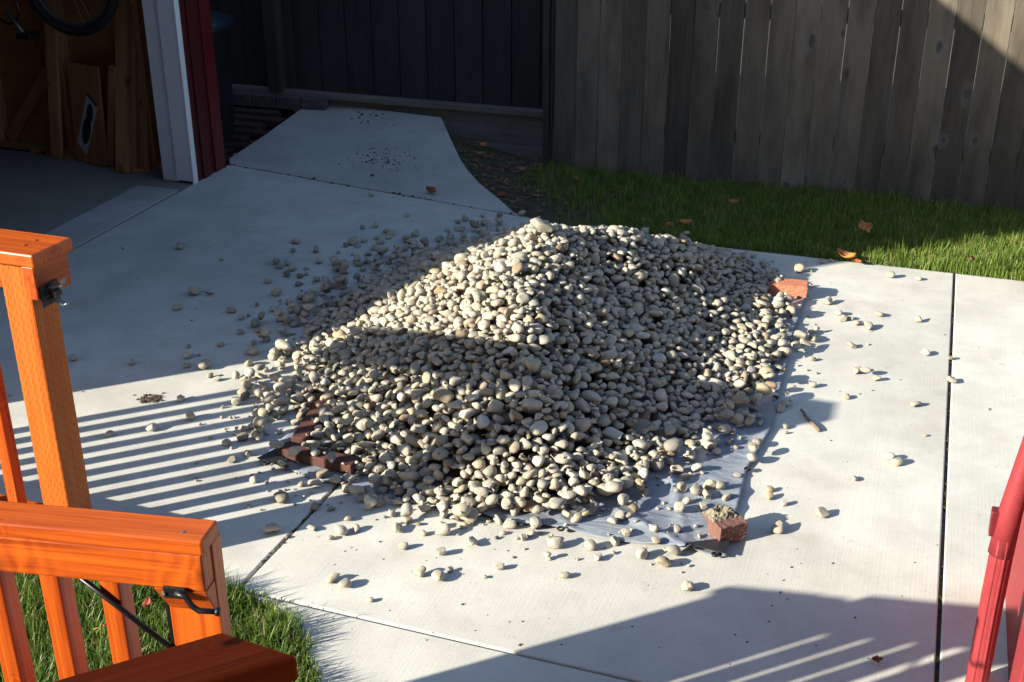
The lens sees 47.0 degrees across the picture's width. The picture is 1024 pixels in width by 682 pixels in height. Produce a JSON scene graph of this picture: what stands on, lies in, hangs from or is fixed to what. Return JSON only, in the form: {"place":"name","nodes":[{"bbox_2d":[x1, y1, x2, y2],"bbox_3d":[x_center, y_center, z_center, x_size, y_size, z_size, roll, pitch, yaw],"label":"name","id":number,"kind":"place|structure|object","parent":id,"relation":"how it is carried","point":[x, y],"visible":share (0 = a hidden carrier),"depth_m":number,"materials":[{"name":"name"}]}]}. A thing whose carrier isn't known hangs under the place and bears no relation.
{"place":"outdoors","nodes":[
{"label":"outdoors","id":0,"kind":"place"},
{"bbox_2d":[0,149,201,289],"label":"garage floor","id":1,"kind":"structure","parent":0,"point":[42,193],"depth_m":6.89,"materials":[{"name":"concrete"}]},
{"bbox_2d":[43,0,63,157],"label":"lumber board","id":2,"kind":"object","parent":1,"relation":"on","point":[53,86],"visible":1,"depth_m":7.26,"materials":[{"name":"wood"}]},
{"bbox_2d":[67,62,107,165],"bbox_3d":[-2.608,-1.392,7.242,0.287,0.601,0.060,14,28,29],"label":"plywood offcut","id":3,"kind":"object","parent":1,"relation":"on","point":[87,111],"visible":1,"depth_m":7.23,"materials":[{"name":"wood"}]},
{"bbox_2d":[0,185,178,287],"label":"door apron","id":4,"kind":"object","parent":1,"relation":"on","point":[96,221],"depth_m":6.40,"materials":[{"name":"concrete"}]},
{"bbox_2d":[107,64,116,165],"bbox_3d":[-2.424,-1.364,7.153,0.202,0.632,0.046,15,28,31],"label":"lumber board","id":5,"kind":"object","parent":1,"relation":"on","point":[112,69],"visible":0.87,"depth_m":7.14,"materials":[{"name":"wood"}]},
{"bbox_2d":[0,0,225,183],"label":"garage","id":6,"kind":"structure","parent":1,"relation":"on","point":[176,61],"depth_m":7.06,"materials":[{"name":"red"}]},
{"bbox_2d":[0,0,118,39],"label":"bicycle","id":7,"kind":"object","parent":6,"relation":"hanging from","point":[100,20],"visible":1,"depth_m":6.82,"materials":[{"name":"rubber"}]},
{"bbox_2d":[115,0,130,172],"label":"lumber board","id":8,"kind":"object","parent":1,"relation":"on","point":[123,75],"visible":1,"depth_m":7.01,"materials":[{"name":"wood"}]},
{"bbox_2d":[130,10,137,169],"bbox_3d":[-2.228,-2.015,6.920,0.049,2.005,0.362,13,27,27],"label":"lumber board","id":9,"kind":"object","parent":1,"relation":"on","point":[134,120],"visible":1,"depth_m":7.08,"materials":[{"name":"wood"}]},
{"bbox_2d":[137,57,139,167],"bbox_3d":[-2.192,-2.014,6.918,0.298,2.005,0.052,-20,31,-37],"label":"lumber board","id":10,"kind":"object","parent":1,"relation":"on","point":[138,128],"visible":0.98,"depth_m":7.16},
{"bbox_2d":[138,65,143,167],"bbox_3d":[-2.180,-2.012,6.913,0.036,2.004,0.280,20,31,38],"label":"lumber board","id":11,"kind":"object","parent":1,"relation":"on","point":[141,131],"visible":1,"depth_m":7.14,"materials":[{"name":"wood"}]},
{"bbox_2d":[141,89,150,168],"bbox_3d":[-2.167,-2.015,6.919,0.038,2.004,0.304,12,27,26],"label":"lumber board","id":12,"kind":"object","parent":1,"relation":"on","point":[146,146],"visible":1,"depth_m":7.15,"materials":[{"name":"wood"}]},
{"bbox_2d":[0,562,339,681],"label":"front lawn","id":13,"kind":"structure","parent":0,"point":[165,633],"depth_m":3.15,"materials":[{"name":"plant"}]},
{"bbox_2d":[0,229,91,583],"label":"orange fence","id":14,"kind":"object","parent":13,"relation":"on","point":[35,277],"visible":0.88,"depth_m":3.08,"materials":[{"name":"brown wood"}]},
{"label":"gate post","id":15,"kind":"object","parent":13,"relation":"on","visible":0},
{"bbox_2d":[0,501,231,681],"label":"gate","id":16,"kind":"structure","parent":15,"relation":"attached to","point":[177,563],"depth_m":1.96,"materials":[{"name":"brown wood"}]},
{"bbox_2d":[224,105,294,165],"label":"paving","id":17,"kind":"structure","parent":0,"point":[251,123],"depth_m":7.94,"materials":[{"name":"brick"}]},
{"bbox_2d":[210,9,234,142],"bbox_3d":[-2.051,-1.736,7.611,0.564,0.876,0.564,8,25,18],"label":"trash can","id":18,"kind":"object","parent":17,"relation":"on","point":[222,23],"visible":0.21,"depth_m":7.52,"materials":[{"name":"plastic"}]},
{"bbox_2d":[232,91,328,113],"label":"kerb","id":19,"kind":"structure","parent":17,"relation":"on","point":[270,101],"depth_m":8.11,"materials":[{"name":"concrete"}]},
{"bbox_2d":[229,105,527,217],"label":"path","id":20,"kind":"structure","parent":0,"point":[319,145],"depth_m":7.30,"materials":[{"name":"concrete"}]},
{"bbox_2d":[0,165,952,681],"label":"patio","id":21,"kind":"structure","parent":0,"point":[874,537],"depth_m":3.73,"materials":[{"name":"concrete"}]},
{"bbox_2d":[146,423,156,430],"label":"pebble","id":22,"kind":"object","parent":21,"relation":"on","point":[151,427],"visible":1,"depth_m":4.11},
{"bbox_2d":[54,633,297,681],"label":"porch railing","id":23,"kind":"object","parent":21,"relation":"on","point":[221,657],"visible":1,"depth_m":1.30,"materials":[{"name":"brown wood"}]},
{"bbox_2d":[188,285,200,294],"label":"pebble","id":24,"kind":"object","parent":21,"relation":"on","point":[194,289],"visible":1,"depth_m":5.28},
{"bbox_2d":[198,359,211,368],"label":"pebble","id":25,"kind":"object","parent":21,"relation":"on","point":[204,363],"visible":1,"depth_m":4.57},
{"bbox_2d":[231,396,240,405],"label":"pebble","id":26,"kind":"object","parent":21,"relation":"on","point":[236,400],"visible":1,"depth_m":4.28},
{"bbox_2d":[236,432,248,440],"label":"pebble","id":27,"kind":"object","parent":21,"relation":"on","point":[242,436],"visible":1,"depth_m":4.05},
{"bbox_2d":[241,392,249,400],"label":"pebble","id":28,"kind":"object","parent":21,"relation":"on","point":[245,396],"visible":0.91,"depth_m":4.34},
{"bbox_2d":[242,379,252,387],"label":"pebble","id":29,"kind":"object","parent":21,"relation":"on","point":[246,383],"visible":0.81,"depth_m":4.42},
{"bbox_2d":[251,318,259,326],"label":"pebble","id":30,"kind":"object","parent":21,"relation":"on","point":[255,322],"visible":1,"depth_m":4.95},
{"bbox_2d":[264,522,279,531],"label":"pebble","id":31,"kind":"object","parent":21,"relation":"on","point":[272,526],"visible":1,"depth_m":3.51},
{"bbox_2d":[271,288,281,295],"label":"pebble","id":32,"kind":"object","parent":21,"relation":"on","point":[275,291],"visible":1,"depth_m":5.28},
{"bbox_2d":[273,491,289,502],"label":"pebble","id":33,"kind":"object","parent":21,"relation":"on","point":[282,497],"visible":1,"depth_m":3.67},
{"bbox_2d":[278,404,288,414],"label":"pebble","id":34,"kind":"object","parent":21,"relation":"on","point":[283,409],"visible":0.97,"depth_m":4.21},
{"bbox_2d":[308,479,321,484],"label":"pebble","id":35,"kind":"object","parent":21,"relation":"on","point":[314,482],"visible":1,"depth_m":3.76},
{"bbox_2d":[325,573,339,582],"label":"pebble","id":36,"kind":"object","parent":21,"relation":"on","point":[331,577],"visible":1,"depth_m":3.29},
{"bbox_2d":[334,525,347,535],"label":"pebble","id":37,"kind":"object","parent":21,"relation":"on","point":[342,530],"visible":1,"depth_m":3.50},
{"bbox_2d":[338,577,351,587],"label":"pebble","id":38,"kind":"object","parent":21,"relation":"on","point":[345,582],"visible":1,"depth_m":3.26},
{"bbox_2d":[347,236,357,244],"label":"pebble","id":39,"kind":"object","parent":21,"relation":"on","point":[353,240],"visible":1,"depth_m":5.92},
{"bbox_2d":[375,497,385,506],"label":"pebble","id":40,"kind":"object","parent":21,"relation":"on","point":[381,501],"visible":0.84,"depth_m":3.66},
{"bbox_2d":[393,522,403,532],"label":"pebble","id":41,"kind":"object","parent":21,"relation":"on","point":[398,527],"visible":1,"depth_m":3.52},
{"bbox_2d":[413,566,425,577],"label":"pebble","id":42,"kind":"object","parent":21,"relation":"on","point":[420,571],"visible":1,"depth_m":3.32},
{"bbox_2d":[417,502,430,511],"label":"pebble","id":43,"kind":"object","parent":21,"relation":"on","point":[425,507],"visible":1,"depth_m":3.62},
{"bbox_2d":[431,569,444,580],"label":"pebble","id":44,"kind":"object","parent":21,"relation":"on","point":[438,575],"visible":1,"depth_m":3.30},
{"bbox_2d":[436,547,445,554],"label":"pebble","id":45,"kind":"object","parent":21,"relation":"on","point":[441,550],"visible":1,"depth_m":3.41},
{"bbox_2d":[435,523,450,534],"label":"pebble","id":46,"kind":"object","parent":21,"relation":"on","point":[444,529],"visible":1,"depth_m":3.50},
{"bbox_2d":[460,507,478,523],"bbox_3d":[-0.127,0.529,3.584,0.051,0.035,0.059,11,26,23],"label":"pebble","id":47,"kind":"object","parent":21,"relation":"on","point":[471,516],"visible":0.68,"depth_m":3.57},
{"bbox_2d":[468,536,478,544],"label":"pebble","id":48,"kind":"object","parent":21,"relation":"on","point":[472,540],"visible":1,"depth_m":3.46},
{"bbox_2d":[184,217,815,577],"bbox_3d":[0.003,-0.180,4.659,2.295,0.479,3.017,8,25,18],"label":"pebble pile","id":49,"kind":"object","parent":21,"relation":"on","point":[425,286],"visible":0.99,"depth_m":4.25,"materials":[{"name":"stone"}]},
{"bbox_2d":[432,446,448,459],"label":"pebble","id":50,"kind":"object","parent":49,"relation":"on","point":[443,454],"visible":0.99,"depth_m":3.74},
{"bbox_2d":[433,388,453,402],"bbox_3d":[-0.227,0.182,3.908,0.069,0.032,0.059,19,48,30],"label":"pebble","id":51,"kind":"object","parent":49,"relation":"on","point":[444,395],"visible":1,"depth_m":3.89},
{"bbox_2d":[469,446,482,455],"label":"pebble","id":52,"kind":"object","parent":49,"relation":"on","point":[475,451],"visible":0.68,"depth_m":3.74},
{"bbox_2d":[472,290,487,302],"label":"pebble","id":53,"kind":"object","parent":49,"relation":"on","point":[479,296],"visible":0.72,"depth_m":4.32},
{"bbox_2d":[477,414,489,428],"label":"pebble","id":54,"kind":"object","parent":49,"relation":"on","point":[483,421],"visible":1,"depth_m":3.77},
{"bbox_2d":[487,399,503,413],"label":"pebble","id":55,"kind":"object","parent":49,"relation":"on","point":[495,406],"visible":1,"depth_m":3.81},
{"bbox_2d":[521,398,542,413],"bbox_3d":[0.064,0.214,3.836,0.074,0.054,0.065,12,14,-15],"label":"pebble","id":56,"kind":"object","parent":49,"relation":"on","point":[530,405],"visible":0.99,"depth_m":3.81,"materials":[{"name":"stone"}]},
{"bbox_2d":[529,420,547,436],"bbox_3d":[0.085,0.282,3.786,0.051,0.049,0.074,7,26,36],"label":"pebble","id":57,"kind":"object","parent":49,"relation":"on","point":[538,428],"visible":1,"depth_m":3.77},
{"bbox_2d":[530,217,553,232],"bbox_3d":[0.115,-0.458,4.667,0.109,0.054,0.060,12,26,25],"label":"pebble","id":58,"kind":"object","parent":49,"relation":"on","point":[540,225],"visible":1,"depth_m":4.65,"materials":[{"name":"stone"}]},
{"bbox_2d":[571,397,590,412],"bbox_3d":[0.232,0.214,3.956,0.073,0.037,0.058,19,18,19],"label":"pebble","id":59,"kind":"object","parent":49,"relation":"on","point":[580,404],"visible":0.94,"depth_m":3.94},
{"bbox_2d":[581,390,601,401],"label":"pebble","id":60,"kind":"object","parent":49,"relation":"on","point":[590,395],"visible":0.98,"depth_m":4.00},
{"bbox_2d":[598,349,616,362],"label":"pebble","id":61,"kind":"object","parent":49,"relation":"on","point":[610,354],"visible":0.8,"depth_m":4.21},
{"bbox_2d":[601,427,623,440],"bbox_3d":[0.336,0.307,3.925,0.072,0.035,0.061,15,38,21],"label":"pebble","id":62,"kind":"object","parent":49,"relation":"on","point":[613,434],"visible":1,"depth_m":3.91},
{"bbox_2d":[26,109,1014,676],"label":"dirt crumbs","id":63,"kind":"object","parent":21,"relation":"on","point":[150,399],"visible":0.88,"depth_m":4.32,"materials":[{"name":"soil"}]},
{"bbox_2d":[257,288,804,556],"bbox_3d":[0.255,0.095,4.574,1.567,0.027,2.263,8,25,18],"label":"tarp","id":64,"kind":"object","parent":21,"relation":"on","point":[725,464],"visible":0.19,"depth_m":3.74,"materials":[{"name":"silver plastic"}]},
{"bbox_2d":[291,386,338,443],"bbox_3d":[-0.690,0.263,4.163,0.055,0.044,0.412,3,24,7],"label":"brick","id":65,"kind":"object","parent":64,"relation":"on","point":[307,425],"visible":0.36,"depth_m":4.05,"materials":[{"name":"brick"}]},
{"bbox_2d":[278,441,359,474],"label":"bricks","id":66,"kind":"object","parent":64,"relation":"on","point":[304,455],"visible":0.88,"depth_m":3.86,"materials":[{"name":"brick"}]},
{"bbox_2d":[328,474,340,482],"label":"pebble","id":67,"kind":"object","parent":64,"relation":"on","point":[335,478],"visible":1,"depth_m":3.77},
{"bbox_2d":[571,512,582,522],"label":"pebble","id":68,"kind":"object","parent":64,"relation":"on","point":[576,517],"visible":1,"depth_m":3.56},
{"bbox_2d":[602,446,615,460],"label":"pebble","id":69,"kind":"object","parent":64,"relation":"on","point":[608,450],"visible":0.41,"depth_m":3.85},
{"bbox_2d":[615,510,624,519],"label":"pebble","id":70,"kind":"object","parent":64,"relation":"on","point":[619,514],"visible":1,"depth_m":3.57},
{"bbox_2d":[621,528,630,536],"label":"pebble","id":71,"kind":"object","parent":64,"relation":"on","point":[626,532],"visible":1,"depth_m":3.49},
{"bbox_2d":[626,502,638,511],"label":"pebble","id":72,"kind":"object","parent":64,"relation":"on","point":[633,506],"visible":1,"depth_m":3.61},
{"bbox_2d":[630,418,650,433],"bbox_3d":[0.437,0.291,4.026,0.074,0.042,0.063,13,34,-7],"label":"pebble","id":73,"kind":"object","parent":64,"relation":"on","point":[641,424],"visible":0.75,"depth_m":4.02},
{"bbox_2d":[648,524,658,531],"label":"pebble","id":74,"kind":"object","parent":64,"relation":"on","point":[653,527],"visible":1,"depth_m":3.50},
{"bbox_2d":[670,465,683,472],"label":"pebble","id":75,"kind":"object","parent":64,"relation":"on","point":[676,468],"visible":1,"depth_m":3.82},
{"bbox_2d":[674,502,683,511],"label":"pebble","id":76,"kind":"object","parent":64,"relation":"on","point":[678,506],"visible":1,"depth_m":3.60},
{"bbox_2d":[677,481,686,491],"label":"pebble","id":77,"kind":"object","parent":64,"relation":"on","point":[681,486],"visible":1,"depth_m":3.71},
{"bbox_2d":[690,483,700,494],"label":"pebble","id":78,"kind":"object","parent":64,"relation":"on","point":[695,489],"visible":1,"depth_m":3.69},
{"bbox_2d":[691,463,702,471],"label":"pebble","id":79,"kind":"object","parent":64,"relation":"on","point":[695,466],"visible":1,"depth_m":3.83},
{"bbox_2d":[701,489,711,498],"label":"pebble","id":80,"kind":"object","parent":64,"relation":"on","point":[706,494],"visible":1,"depth_m":3.68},
{"bbox_2d":[702,479,716,489],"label":"pebble","id":81,"kind":"object","parent":64,"relation":"on","point":[709,484],"visible":0.99,"depth_m":3.74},
{"bbox_2d":[716,481,725,488],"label":"pebble","id":82,"kind":"object","parent":64,"relation":"on","point":[720,484],"visible":1,"depth_m":3.71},
{"bbox_2d":[702,505,747,541],"bbox_3d":[0.628,0.536,3.494,0.098,0.077,0.106,-9,25,-20],"label":"brick","id":83,"kind":"object","parent":64,"relation":"on","point":[724,522],"visible":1,"depth_m":3.47,"materials":[{"name":"brick"}]},
{"bbox_2d":[730,413,743,424],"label":"pebble","id":84,"kind":"object","parent":64,"relation":"on","point":[737,419],"visible":1,"depth_m":4.14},
{"bbox_2d":[745,417,755,426],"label":"pebble","id":85,"kind":"object","parent":64,"relation":"on","point":[749,421],"visible":1,"depth_m":4.12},
{"bbox_2d":[747,453,756,461],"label":"pebble","id":86,"kind":"object","parent":64,"relation":"on","point":[751,457],"visible":1,"depth_m":3.88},
{"bbox_2d":[748,442,756,451],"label":"pebble","id":87,"kind":"object","parent":64,"relation":"on","point":[752,446],"visible":1,"depth_m":3.91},
{"bbox_2d":[767,278,807,298],"bbox_3d":[1.231,-0.236,5.271,0.172,0.061,0.091,5,24,11],"label":"brick","id":88,"kind":"object","parent":64,"relation":"on","point":[796,288],"visible":0.87,"depth_m":5.23,"materials":[{"name":"brick"}]},
{"bbox_2d":[347,250,723,494],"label":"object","id":89,"kind":"object","parent":21,"relation":"on","point":[455,473],"visible":0.03,"depth_m":3.99,"materials":[{"name":"stone"}]},
{"bbox_2d":[530,516,541,528],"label":"pebble","id":90,"kind":"object","parent":21,"relation":"on","point":[535,522],"visible":1,"depth_m":3.53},
{"bbox_2d":[547,536,563,548],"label":"pebble","id":91,"kind":"object","parent":21,"relation":"on","point":[555,542],"visible":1,"depth_m":3.44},
{"bbox_2d":[559,571,569,578],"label":"pebble","id":92,"kind":"object","parent":21,"relation":"on","point":[565,575],"visible":1,"depth_m":3.31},
{"bbox_2d":[584,539,596,550],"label":"pebble","id":93,"kind":"object","parent":21,"relation":"on","point":[590,544],"visible":1,"depth_m":3.43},
{"bbox_2d":[610,536,619,545],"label":"pebble","id":94,"kind":"object","parent":21,"relation":"on","point":[615,540],"visible":1,"depth_m":3.46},
{"bbox_2d":[635,547,647,558],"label":"pebble","id":95,"kind":"object","parent":21,"relation":"on","point":[641,552],"visible":1,"depth_m":3.39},
{"bbox_2d":[655,556,670,566],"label":"pebble","id":96,"kind":"object","parent":21,"relation":"on","point":[663,561],"visible":1,"depth_m":3.35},
{"bbox_2d":[665,545,680,555],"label":"pebble","id":97,"kind":"object","parent":21,"relation":"on","point":[674,550],"visible":1,"depth_m":3.40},
{"bbox_2d":[681,581,693,590],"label":"pebble","id":98,"kind":"object","parent":21,"relation":"on","point":[687,585],"visible":1,"depth_m":3.25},
{"bbox_2d":[771,520,783,533],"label":"pebble","id":99,"kind":"object","parent":21,"relation":"on","point":[777,527],"visible":1,"depth_m":3.52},
{"bbox_2d":[794,263,804,272],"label":"pebble","id":100,"kind":"object","parent":21,"relation":"on","point":[799,267],"visible":1,"depth_m":5.55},
{"bbox_2d":[793,330,808,338],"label":"pebble","id":101,"kind":"object","parent":21,"relation":"on","point":[800,334],"visible":0.85,"depth_m":4.80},
{"bbox_2d":[800,338,810,346],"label":"pebble","id":102,"kind":"object","parent":21,"relation":"on","point":[804,342],"visible":1,"depth_m":4.72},
{"bbox_2d":[800,408,821,431],"bbox_3d":[1.054,0.279,4.176,0.017,0.020,0.162,-5,24,-12],"label":"twig","id":103,"kind":"object","parent":21,"relation":"on","point":[816,427],"visible":1,"depth_m":4.16,"materials":[{"name":"wood"}]},
{"bbox_2d":[816,507,829,517],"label":"pebble","id":104,"kind":"object","parent":21,"relation":"on","point":[822,512],"visible":1,"depth_m":3.60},
{"bbox_2d":[823,296,832,304],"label":"pebble","id":105,"kind":"object","parent":21,"relation":"on","point":[827,300],"visible":1,"depth_m":5.18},
{"bbox_2d":[883,452,894,459],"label":"pebble","id":106,"kind":"object","parent":21,"relation":"on","point":[888,455],"visible":1,"depth_m":3.92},
{"bbox_2d":[890,457,903,465],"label":"pebble","id":107,"kind":"object","parent":21,"relation":"on","point":[897,461],"visible":1,"depth_m":3.89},
{"bbox_2d":[0,165,954,681],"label":"joint soil","id":108,"kind":"structure","parent":0,"point":[938,635],"depth_m":3.46,"materials":[{"name":"soil"}]},
{"bbox_2d":[234,0,1023,280],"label":"ground","id":109,"kind":"structure","parent":0,"point":[865,90],"depth_m":11.08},
{"bbox_2d":[448,133,1022,280],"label":"lawn","id":110,"kind":"structure","parent":0,"point":[531,206],"depth_m":6.93,"materials":[{"name":"plant"}]},
{"bbox_2d":[209,0,555,159],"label":"board fence","id":111,"kind":"object","parent":110,"relation":"on","point":[471,69],"visible":0.45,"depth_m":7.77,"materials":[{"name":"brown wood"}]},
{"bbox_2d":[451,135,706,224],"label":"leaf litter","id":112,"kind":"object","parent":110,"relation":"on","point":[481,165],"visible":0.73,"depth_m":7.04,"materials":[{"name":"plant"}]},
{"bbox_2d":[542,0,1023,213],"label":"picket fence","id":113,"kind":"object","parent":110,"relation":"on","point":[608,91],"visible":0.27,"depth_m":6.85,"materials":[{"name":"brown wood"}]},
{"bbox_2d":[829,209,1023,277],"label":"grass","id":114,"kind":"structure","parent":110,"relation":"on","point":[943,243],"depth_m":5.79,"materials":[{"name":"plant"}]},
{"bbox_2d":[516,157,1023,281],"bbox_3d":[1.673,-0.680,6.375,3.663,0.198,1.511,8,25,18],"label":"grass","id":115,"kind":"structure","parent":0,"point":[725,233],"depth_m":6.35,"materials":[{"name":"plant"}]},
{"bbox_2d":[831,248,855,257],"bbox_3d":[1.593,-0.423,5.674,0.136,0.039,0.047,18,30,36],"label":"fallen leaf","id":116,"kind":"object","parent":115,"relation":"on","point":[844,254],"visible":1,"depth_m":5.68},
{"bbox_2d":[852,220,872,232],"bbox_3d":[1.781,-0.581,5.989,0.095,0.050,0.068,8,25,18],"label":"fallen leaf","id":117,"kind":"object","parent":115,"relation":"on","point":[864,226],"visible":1,"depth_m":6.00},
{"bbox_2d":[939,274,1023,681],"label":"patio side","id":118,"kind":"structure","parent":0,"point":[984,445],"depth_m":4.06,"materials":[{"name":"concrete"}]},
{"bbox_2d":[965,436,1023,681],"bbox_3d":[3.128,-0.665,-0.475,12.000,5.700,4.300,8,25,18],"label":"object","id":119,"kind":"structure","parent":118,"relation":"on","point":[1003,577],"depth_m":2.79,"materials":[{"name":"red paint"}]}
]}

